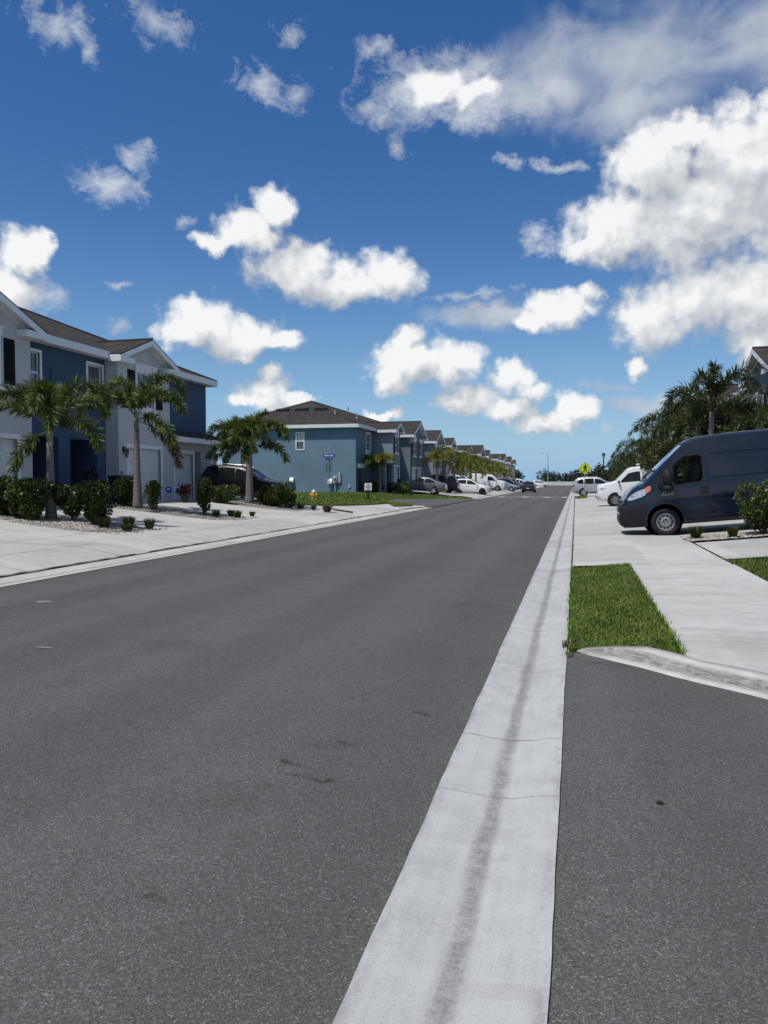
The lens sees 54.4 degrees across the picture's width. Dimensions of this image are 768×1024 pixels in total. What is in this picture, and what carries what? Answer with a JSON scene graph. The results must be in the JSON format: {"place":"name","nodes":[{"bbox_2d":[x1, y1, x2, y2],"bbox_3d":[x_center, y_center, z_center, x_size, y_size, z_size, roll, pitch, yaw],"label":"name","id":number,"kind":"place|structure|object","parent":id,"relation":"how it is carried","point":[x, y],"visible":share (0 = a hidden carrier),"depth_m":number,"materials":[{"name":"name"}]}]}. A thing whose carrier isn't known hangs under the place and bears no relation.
{"place":"outdoors","nodes":[
{"label":"outdoors","id":0,"kind":"place"},
{"bbox_2d":[81,465,102,480],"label":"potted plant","id":1,"kind":"object","parent":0,"point":[91,471],"visible":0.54,"depth_m":27.60,"materials":[{"name":"green plant"}]},
{"bbox_2d":[0,490,519,587],"bbox_3d":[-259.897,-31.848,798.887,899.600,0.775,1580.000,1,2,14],"label":"ground","id":2,"kind":"structure","parent":0,"point":[414,493],"depth_m":19.79,"materials":[{"name":"grey concrete"}]},
{"bbox_2d":[0,291,228,505],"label":"townhouse row","id":3,"kind":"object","parent":2,"relation":"on","point":[36,345],"visible":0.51,"depth_m":29.42,"materials":[{"name":"blue paint"}]},
{"bbox_2d":[0,326,4,388],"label":"window","id":4,"kind":"structure","parent":3,"relation":"in","point":[1,327],"depth_m":23.36,"materials":[{"name":"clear glass"}]},
{"bbox_2d":[0,433,20,482],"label":"garage door","id":5,"kind":"structure","parent":3,"relation":"in","point":[5,444],"depth_m":23.85,"materials":[{"name":"white metal"}]},
{"bbox_2d":[30,347,41,388],"bbox_3d":[-12.079,-4.792,25.567,0.200,1.640,1.100,1,2,14],"label":"window","id":6,"kind":"structure","parent":3,"relation":"in","point":[34,353],"depth_m":25.87,"materials":[{"name":"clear glass"}]},
{"bbox_2d":[86,361,103,406],"bbox_3d":[-11.215,-4.927,28.935,0.200,1.690,1.200,1,2,14],"label":"window","id":7,"kind":"structure","parent":3,"relation":"in","point":[95,371],"depth_m":28.99,"materials":[{"name":"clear glass"}]},
{"bbox_2d":[126,443,162,500],"bbox_3d":[-10.091,-1.620,31.367,0.200,2.380,2.680,1,2,14],"label":"garage door","id":8,"kind":"structure","parent":3,"relation":"in","point":[148,458],"depth_m":31.65,"materials":[{"name":"white metal"}]},
{"bbox_2d":[135,362,157,413],"bbox_3d":[-10.008,-5.159,31.282,0.210,1.960,1.640,1,2,14],"label":"window","id":9,"kind":"structure","parent":3,"relation":"in","point":[140,369],"depth_m":31.15,"materials":[{"name":"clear glass"}]},
{"bbox_2d":[173,450,194,499],"bbox_3d":[-9.293,-1.699,34.496,0.200,2.280,1.880,1,2,14],"label":"garage door","id":10,"kind":"structure","parent":3,"relation":"in","point":[181,477],"depth_m":34.73,"materials":[{"name":"white metal"}]},
{"bbox_2d":[0,497,416,576],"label":"forecourt","id":11,"kind":"structure","parent":2,"relation":"on","point":[112,544],"depth_m":18.59,"materials":[{"name":"concrete"}]},
{"bbox_2d":[0,513,142,531],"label":"gravel bed","id":12,"kind":"object","parent":11,"relation":"on","point":[42,515],"visible":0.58,"depth_m":19.48,"materials":[{"name":"grey gravel"}]},
{"bbox_2d":[0,474,18,515],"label":"shrub","id":13,"kind":"object","parent":12,"relation":"on","point":[5,480],"visible":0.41,"depth_m":19.77,"materials":[{"name":"green plant"}]},
{"bbox_2d":[2,476,52,520],"bbox_3d":[-9.355,-0.339,19.660,1.191,1.197,1.197,1,2,14],"label":"shrub","id":14,"kind":"object","parent":12,"relation":"on","point":[27,495],"visible":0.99,"depth_m":19.38,"materials":[{"name":"green plant"}]},
{"bbox_2d":[0,374,117,519],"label":"palm tree","id":15,"kind":"object","parent":12,"relation":"on","point":[49,401],"visible":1,"depth_m":19.75,"materials":[{"name":"green plant"}]},
{"bbox_2d":[50,479,88,520],"bbox_3d":[-8.411,-0.295,20.208,1.063,1.202,0.795,0,2,-4],"label":"shrub","id":16,"kind":"object","parent":12,"relation":"on","point":[71,503],"visible":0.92,"depth_m":19.99,"materials":[{"name":"green plant"}]},
{"bbox_2d":[81,478,113,524],"bbox_3d":[-7.582,-0.236,19.749,0.908,1.306,0.962,1,2,14],"label":"shrub","id":17,"kind":"object","parent":12,"relation":"on","point":[98,500],"visible":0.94,"depth_m":19.60,"materials":[{"name":"green plant"}]},
{"bbox_2d":[96,516,112,527],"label":"grass tuft","id":18,"kind":"object","parent":12,"relation":"on","point":[105,521],"visible":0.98,"depth_m":19.29,"materials":[{"name":"green plant"}]},
{"bbox_2d":[116,523,136,530],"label":"grass tuft","id":19,"kind":"object","parent":12,"relation":"on","point":[125,527],"visible":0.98,"depth_m":19.00,"materials":[{"name":"green plant"}]},
{"bbox_2d":[117,516,136,525],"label":"grass tuft","id":20,"kind":"object","parent":12,"relation":"on","point":[130,521],"visible":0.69,"depth_m":19.86,"materials":[{"name":"green plant"}]},
{"bbox_2d":[107,475,133,503],"bbox_3d":[-9.684,-0.824,27.604,0.890,1.097,0.720,0,2,9],"label":"wheelie bin","id":21,"kind":"object","parent":11,"relation":"on","point":[111,478],"visible":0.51,"depth_m":27.33,"materials":[{"name":"black plastic"}]},
{"bbox_2d":[143,518,157,528],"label":"grass tuft","id":22,"kind":"object","parent":11,"relation":"on","point":[148,524],"visible":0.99,"depth_m":19.77,"materials":[{"name":"green plant"}]},
{"bbox_2d":[1,499,311,533],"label":"gravel","id":23,"kind":"structure","parent":11,"relation":"on","point":[74,523],"depth_m":19.88,"materials":[{"name":"grey gravel"}]},
{"bbox_2d":[109,504,239,519],"bbox_3d":[-7.972,-0.017,25.962,6.279,0.438,1.900,1,2,14],"label":"gravel bed","id":24,"kind":"object","parent":11,"relation":"on","point":[184,514],"visible":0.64,"depth_m":25.48,"materials":[{"name":"grey gravel"}]},
{"bbox_2d":[112,477,132,506],"bbox_3d":[-9.007,-0.666,25.938,0.778,1.087,0.842,1,2,14],"label":"shrub","id":25,"kind":"object","parent":24,"relation":"on","point":[122,491],"visible":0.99,"depth_m":25.82,"materials":[{"name":"green plant"}]},
{"bbox_2d":[75,369,188,508],"bbox_3d":[-8.522,-2.443,25.412,3.335,4.979,3.760,-1,3,-31],"label":"palm tree","id":26,"kind":"object","parent":24,"relation":"on","point":[131,397],"visible":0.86,"depth_m":25.16,"materials":[{"name":"green plant"}]},
{"bbox_2d":[142,480,161,509],"bbox_3d":[-7.930,-0.571,25.618,0.764,1.117,0.522,2,3,37],"label":"shrub","id":27,"kind":"object","parent":24,"relation":"on","point":[152,490],"visible":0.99,"depth_m":25.52,"materials":[{"name":"green plant"}]},
{"bbox_2d":[195,476,215,514],"bbox_3d":[-6.210,-0.550,25.812,0.788,1.390,0.832,1,2,14],"label":"shrub","id":28,"kind":"object","parent":24,"relation":"on","point":[205,491],"visible":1,"depth_m":25.71,"materials":[{"name":"green plant"}]},
{"bbox_2d":[174,483,191,502],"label":"potted plant","id":29,"kind":"object","parent":11,"relation":"on","point":[185,489],"visible":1,"depth_m":30.70,"materials":[{"name":"red plant"}]},
{"bbox_2d":[175,499,298,509],"bbox_3d":[-6.331,-0.321,32.967,5.376,0.395,2.100,1,2,14],"label":"gravel bed","id":30,"kind":"object","parent":11,"relation":"on","point":[254,505],"visible":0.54,"depth_m":32.48,"materials":[{"name":"grey gravel"}]},
{"bbox_2d":[204,407,291,503],"bbox_3d":[-5.940,-2.468,33.208,3.773,4.490,2.880,2,3,43],"label":"palm tree","id":31,"kind":"object","parent":30,"relation":"on","point":[249,427],"visible":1,"depth_m":33.02,"materials":[{"name":"green plant"}]},
{"bbox_2d":[255,484,269,504],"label":"shrub","id":32,"kind":"object","parent":30,"relation":"on","point":[259,497],"visible":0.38,"depth_m":33.09,"materials":[{"name":"green plant"}]},
{"bbox_2d":[263,484,279,506],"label":"shrub","id":33,"kind":"object","parent":30,"relation":"on","point":[269,499],"visible":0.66,"depth_m":32.62,"materials":[{"name":"green plant"}]},
{"bbox_2d":[273,481,297,507],"bbox_3d":[-4.267,-0.734,32.369,0.998,1.276,0.977,1,2,14],"label":"shrub","id":34,"kind":"object","parent":30,"relation":"on","point":[284,495],"visible":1,"depth_m":32.20,"materials":[{"name":"green plant"}]},
{"bbox_2d":[200,464,291,498],"bbox_3d":[-6.585,-1.380,35.726,4.281,1.776,2.104,4,3,14],"label":"parked suv","id":35,"kind":"object","parent":11,"relation":"on","point":[226,474],"visible":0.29,"depth_m":35.06,"materials":[{"name":"black paint"}]},
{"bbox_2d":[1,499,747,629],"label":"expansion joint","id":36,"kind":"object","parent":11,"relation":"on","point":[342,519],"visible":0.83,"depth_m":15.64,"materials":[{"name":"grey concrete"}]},
{"bbox_2d":[210,484,239,503],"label":"shrub","id":37,"kind":"object","parent":2,"relation":"on","point":[224,494],"visible":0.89,"depth_m":31.73,"materials":[{"name":"green plant"}]},
{"bbox_2d":[214,431,274,497],"bbox_3d":[-7.370,-2.517,38.395,3.506,3.896,3.254,1,2,14],"label":"palm tree","id":38,"kind":"object","parent":2,"relation":"on","point":[227,455],"visible":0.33,"depth_m":38.33,"materials":[{"name":"green plant"}]},
{"bbox_2d":[323,454,334,499],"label":"street name sign","id":39,"kind":"object","parent":2,"relation":"on","point":[328,464],"visible":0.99,"depth_m":42.73,"materials":[{"name":"metal"}]},
{"bbox_2d":[222,401,456,492],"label":"townhouse row","id":40,"kind":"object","parent":2,"relation":"on","point":[349,440],"visible":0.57,"depth_m":61.12,"materials":[{"name":"paint"}]},
{"bbox_2d":[295,432,304,449],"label":"window","id":41,"kind":"structure","parent":40,"relation":"in","point":[299,436],"depth_m":60.45,"materials":[{"name":"clear glass"}]},
{"bbox_2d":[358,470,361,491],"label":"door","id":42,"kind":"structure","parent":40,"relation":"in","point":[359,471],"depth_m":60.42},
{"bbox_2d":[366,432,370,451],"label":"window","id":43,"kind":"structure","parent":40,"relation":"in","point":[368,449],"depth_m":63.02,"materials":[{"name":"clear glass"}]},
{"bbox_2d":[363,480,384,491],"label":"hedge shrub","id":44,"kind":"object","parent":2,"relation":"on","point":[375,488],"visible":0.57,"depth_m":61.33,"materials":[{"name":"green plant"}]},
{"bbox_2d":[363,452,396,492],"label":"palm tree","id":45,"kind":"object","parent":2,"relation":"on","point":[379,458],"visible":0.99,"depth_m":60.31,"materials":[{"name":"green plant"}]},
{"bbox_2d":[377,482,400,491],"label":"hedge shrub","id":46,"kind":"object","parent":2,"relation":"on","point":[392,486],"visible":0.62,"depth_m":62.46,"materials":[{"name":"green plant"}]},
{"bbox_2d":[395,482,413,492],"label":"hedge shrub","id":47,"kind":"object","parent":2,"relation":"on","point":[404,487],"visible":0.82,"depth_m":63.21,"materials":[{"name":"green plant"}]},
{"bbox_2d":[409,436,413,493],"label":"street lamp","id":48,"kind":"object","parent":2,"relation":"on","point":[411,438],"visible":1,"depth_m":63.26,"materials":[{"name":"black metal"}]},
{"bbox_2d":[420,448,456,479],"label":"palm tree","id":49,"kind":"object","parent":2,"relation":"on","point":[435,457],"visible":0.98,"depth_m":73.28,"materials":[{"name":"green plant"}]},
{"bbox_2d":[432,444,477,491],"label":"palm tree","id":50,"kind":"object","parent":2,"relation":"on","point":[448,456],"visible":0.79,"depth_m":79.69,"materials":[{"name":"green plant"}]},
{"bbox_2d":[447,454,482,491],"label":"palm tree","id":51,"kind":"object","parent":2,"relation":"on","point":[464,461],"visible":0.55,"depth_m":84.25,"materials":[{"name":"green plant"}]},
{"bbox_2d":[454,445,491,475],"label":"townhouse row","id":52,"kind":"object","parent":2,"relation":"on","point":[480,450],"visible":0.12,"depth_m":121.05,"materials":[{"name":"grey paint"}]},
{"bbox_2d":[454,461,491,478],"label":"palm tree","id":53,"kind":"object","parent":2,"relation":"on","point":[479,468],"visible":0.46,"depth_m":90.06,"materials":[{"name":"green plant"}]},
{"bbox_2d":[409,486,542,497],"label":"forecourt","id":54,"kind":"structure","parent":2,"relation":"on","point":[471,494],"depth_m":74.74,"materials":[{"name":"concrete"}]},
{"bbox_2d":[401,477,446,493],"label":"parked car","id":55,"kind":"object","parent":54,"relation":"on","point":[432,485],"visible":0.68,"depth_m":67.48,"materials":[{"name":"grey paint"}]},
{"bbox_2d":[430,474,459,492],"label":"parked suv","id":56,"kind":"object","parent":54,"relation":"on","point":[452,482],"visible":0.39,"depth_m":74.48,"materials":[{"name":"black paint"}]},
{"bbox_2d":[455,479,490,494],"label":"parked car","id":57,"kind":"object","parent":54,"relation":"on","point":[468,485],"visible":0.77,"depth_m":77.23,"materials":[{"name":"white paint"}]},
{"bbox_2d":[468,471,505,490],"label":"parked van","id":58,"kind":"object","parent":54,"relation":"on","point":[491,481],"visible":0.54,"depth_m":100.10,"materials":[{"name":"white paint"}]},
{"bbox_2d":[491,480,516,490],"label":"parked car","id":59,"kind":"object","parent":54,"relation":"on","point":[510,487],"visible":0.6,"depth_m":106.53,"materials":[{"name":"paint"}]},
{"bbox_2d":[461,455,492,481],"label":"palm tree","id":60,"kind":"object","parent":2,"relation":"on","point":[481,467],"visible":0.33,"depth_m":96.81,"materials":[{"name":"green plant"}]},
{"bbox_2d":[480,461,504,475],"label":"palm tree","id":61,"kind":"object","parent":2,"relation":"on","point":[502,465],"visible":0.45,"depth_m":112.85,"materials":[{"name":"green plant"}]},
{"bbox_2d":[490,454,516,478],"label":"townhouse row","id":62,"kind":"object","parent":2,"relation":"on","point":[504,460],"visible":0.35,"depth_m":163.34,"materials":[{"name":"grey paint"}]},
{"bbox_2d":[495,463,513,477],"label":"palm tree","id":63,"kind":"object","parent":2,"relation":"on","point":[504,471],"visible":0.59,"depth_m":121.10,"materials":[{"name":"green plant"}]},
{"bbox_2d":[528,481,609,485],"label":"boundary wall","id":64,"kind":"structure","parent":2,"relation":"on","point":[560,483],"depth_m":217.80,"materials":[{"name":"white concrete"}]},
{"bbox_2d":[0,486,571,1023],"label":"road","id":65,"kind":"structure","parent":0,"point":[222,768],"depth_m":4.31,"materials":[{"name":"grey asphalt"}]},
{"bbox_2d":[0,507,431,586],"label":"gutter","id":66,"kind":"object","parent":65,"relation":"on","point":[25,578],"visible":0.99,"depth_m":15.57,"materials":[{"name":"grey concrete"}]},
{"bbox_2d":[332,491,574,1023],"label":"gutter","id":67,"kind":"object","parent":65,"relation":"on","point":[462,933],"visible":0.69,"depth_m":3.02,"materials":[{"name":"concrete"}]},
{"bbox_2d":[521,482,536,491],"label":"moving car","id":68,"kind":"object","parent":65,"relation":"on","point":[528,486],"visible":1,"depth_m":100.66,"materials":[{"name":"grey paint"}]},
{"bbox_2d":[295,498,391,505],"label":"grass","id":69,"kind":"structure","parent":0,"point":[334,502],"depth_m":39.66,"materials":[{"name":"green plant"}]},
{"bbox_2d":[293,491,469,499],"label":"grass","id":70,"kind":"structure","parent":0,"point":[351,495],"depth_m":52.55,"materials":[{"name":"green plant"}]},
{"bbox_2d":[0,0,767,480],"label":"sky","id":71,"kind":"structure","parent":0,"point":[512,228],"materials":[{"name":"blue"}]},
{"bbox_2d":[388,502,413,505],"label":"grass","id":72,"kind":"structure","parent":0,"point":[399,504],"depth_m":42.21,"materials":[{"name":"green plant"}]},
{"bbox_2d":[382,498,479,506],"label":"side street","id":73,"kind":"structure","parent":0,"point":[432,502],"depth_m":50.43,"materials":[{"name":"grey asphalt"}]},
{"bbox_2d":[575,493,596,496],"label":"driveway","id":74,"kind":"structure","parent":0,"point":[591,494],"depth_m":79.09,"materials":[{"name":"concrete"}]},
{"bbox_2d":[571,476,607,495],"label":"parked suv","id":75,"kind":"object","parent":74,"relation":"on","point":[584,486],"visible":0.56,"depth_m":70.75,"materials":[{"name":"silver metal"}]},
{"bbox_2d":[561,562,689,657],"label":"grass","id":76,"kind":"structure","parent":0,"point":[611,604],"depth_m":8.29,"materials":[{"name":"green plant"}]},
{"bbox_2d":[573,498,730,565],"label":"driveway","id":77,"kind":"structure","parent":0,"point":[597,540],"depth_m":16.99,"materials":[{"name":"concrete"}]},
{"bbox_2d":[595,463,648,505],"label":"parked van","id":78,"kind":"object","parent":77,"relation":"on","point":[611,493],"visible":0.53,"depth_m":41.68,"materials":[{"name":"white paint"}]},
{"bbox_2d":[680,530,767,541],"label":"gravel bed","id":79,"kind":"object","parent":77,"relation":"on","point":[717,536],"visible":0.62,"depth_m":17.56,"materials":[{"name":"grey gravel"}]},
{"bbox_2d":[685,525,705,538],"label":"grass tuft","id":80,"kind":"object","parent":79,"relation":"on","point":[695,532],"visible":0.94,"depth_m":17.71,"materials":[{"name":"green plant"}]},
{"bbox_2d":[726,525,742,536],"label":"grass tuft","id":81,"kind":"object","parent":79,"relation":"on","point":[732,531],"visible":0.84,"depth_m":17.10,"materials":[{"name":"green plant"}]},
{"bbox_2d":[733,479,767,536],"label":"shrub","id":82,"kind":"object","parent":79,"relation":"on","point":[754,511],"visible":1,"depth_m":17.21,"materials":[{"name":"green plant"}]},
{"bbox_2d":[547,647,767,1023],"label":"side street","id":83,"kind":"structure","parent":0,"point":[660,914],"depth_m":3.08,"materials":[{"name":"grey asphalt"}]},
{"bbox_2d":[576,646,767,698],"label":"kerb","id":84,"kind":"structure","parent":83,"relation":"on","point":[738,679],"depth_m":5.84,"materials":[{"name":"grey concrete"}]},
{"bbox_2d":[567,497,767,642],"bbox_3d":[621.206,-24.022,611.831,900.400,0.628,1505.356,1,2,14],"label":"ground","id":85,"kind":"structure","parent":0,"point":[576,567],"depth_m":17.57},
{"bbox_2d":[515,463,615,480],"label":"wood","id":86,"kind":"object","parent":85,"relation":"on","point":[597,471],"visible":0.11,"depth_m":299.06,"materials":[{"name":"green plant"}]},
{"bbox_2d":[578,462,591,474],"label":"crossing sign","id":87,"kind":"object","parent":85,"relation":"on","point":[585,468],"visible":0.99,"depth_m":68.89,"materials":[{"name":"yellow metal"}]},
{"bbox_2d":[607,448,636,474],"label":"palm tree","id":88,"kind":"object","parent":85,"relation":"on","point":[614,459],"visible":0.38,"depth_m":72.41,"materials":[{"name":"green plant"}]},
{"bbox_2d":[621,459,638,473],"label":"hedge shrub","id":89,"kind":"object","parent":85,"relation":"on","point":[629,464],"visible":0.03,"depth_m":48.95,"materials":[{"name":"green plant"}]},
{"bbox_2d":[616,441,644,473],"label":"palm tree","id":90,"kind":"object","parent":85,"relation":"on","point":[631,457],"visible":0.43,"depth_m":60.78,"materials":[{"name":"green plant"}]},
{"bbox_2d":[616,426,671,457],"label":"palm tree","id":91,"kind":"object","parent":85,"relation":"on","point":[634,442],"visible":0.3,"depth_m":51.24,"materials":[{"name":"green plant"}]},
{"bbox_2d":[639,442,670,471],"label":"hedge shrub","id":92,"kind":"object","parent":85,"relation":"on","point":[645,463],"visible":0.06,"depth_m":40.29,"materials":[{"name":"green plant"}]},
{"bbox_2d":[633,413,691,452],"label":"palm tree","id":93,"kind":"object","parent":85,"relation":"on","point":[670,435],"visible":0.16,"depth_m":43.27,"materials":[{"name":"green plant"}]},
{"bbox_2d":[650,438,688,482],"bbox_3d":[13.685,-1.758,33.773,3.239,3.182,3.518,1,2,14],"label":"hedge shrub","id":94,"kind":"object","parent":85,"relation":"on","point":[666,447],"visible":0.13,"depth_m":33.23,"materials":[{"name":"green plant"}]},
{"bbox_2d":[631,402,715,451],"bbox_3d":[14.206,-2.800,35.056,4.532,5.406,4.365,0,2,-12],"label":"palm tree","id":95,"kind":"object","parent":85,"relation":"on","point":[652,418],"visible":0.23,"depth_m":35.54,"materials":[{"name":"green plant"}]},
{"bbox_2d":[677,460,690,481],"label":"hedge shrub","id":96,"kind":"object","parent":85,"relation":"on","point":[682,474],"depth_m":29.75,"materials":[{"name":"green plant"}]},
{"bbox_2d":[648,389,743,461],"bbox_3d":[12.999,-2.502,30.899,3.905,5.155,3.814,-1,3,-23],"label":"palm tree","id":97,"kind":"object","parent":85,"relation":"on","point":[683,423],"visible":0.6,"depth_m":30.64,"materials":[{"name":"green plant"}]},
{"bbox_2d":[658,357,767,434],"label":"palm tree","id":98,"kind":"object","parent":85,"relation":"on","point":[711,386],"visible":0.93,"depth_m":27.13,"materials":[{"name":"green plant"}]},
{"bbox_2d":[679,390,766,439],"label":"palm tree","id":99,"kind":"object","parent":85,"relation":"on","point":[746,399],"visible":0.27,"depth_m":31.13,"materials":[{"name":"green plant"}]},
{"bbox_2d":[685,346,767,435],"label":"townhouse row","id":100,"kind":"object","parent":85,"relation":"on","point":[760,352],"visible":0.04,"depth_m":33.58,"materials":[{"name":"grey paint"}]},
{"bbox_2d":[700,401,765,435],"bbox_3d":[14.773,-2.345,30.754,3.376,4.385,4.104,1,2,14],"label":"palm tree","id":101,"kind":"object","parent":85,"relation":"on","point":[719,426],"visible":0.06,"depth_m":30.42,"materials":[{"name":"green plant"}]},
{"bbox_2d":[723,380,767,432],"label":"palm tree","id":102,"kind":"object","parent":85,"relation":"on","point":[762,421],"visible":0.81,"depth_m":25.20,"materials":[{"name":"green plant"}]},
{"bbox_2d":[631,564,767,672],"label":"sidewalk","id":103,"kind":"structure","parent":0,"point":[738,613],"depth_m":8.33,"materials":[{"name":"concrete"}]},
{"bbox_2d":[677,519,761,535],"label":"driveway","id":104,"kind":"structure","parent":0,"point":[716,527],"depth_m":20.85,"materials":[{"name":"concrete"}]},
{"bbox_2d":[617,429,767,535],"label":"cargo van","id":105,"kind":"object","parent":104,"relation":"on","point":[656,500],"visible":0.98,"depth_m":19.10,"materials":[{"name":"blue paint"}]},
{"bbox_2d":[696,538,767,558],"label":"driveway","id":106,"kind":"structure","parent":0,"point":[747,548],"depth_m":15.06,"materials":[{"name":"concrete"}]},
{"bbox_2d":[725,554,767,581],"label":"grass","id":107,"kind":"structure","parent":0,"point":[759,566],"depth_m":12.31,"materials":[{"name":"green plant"}]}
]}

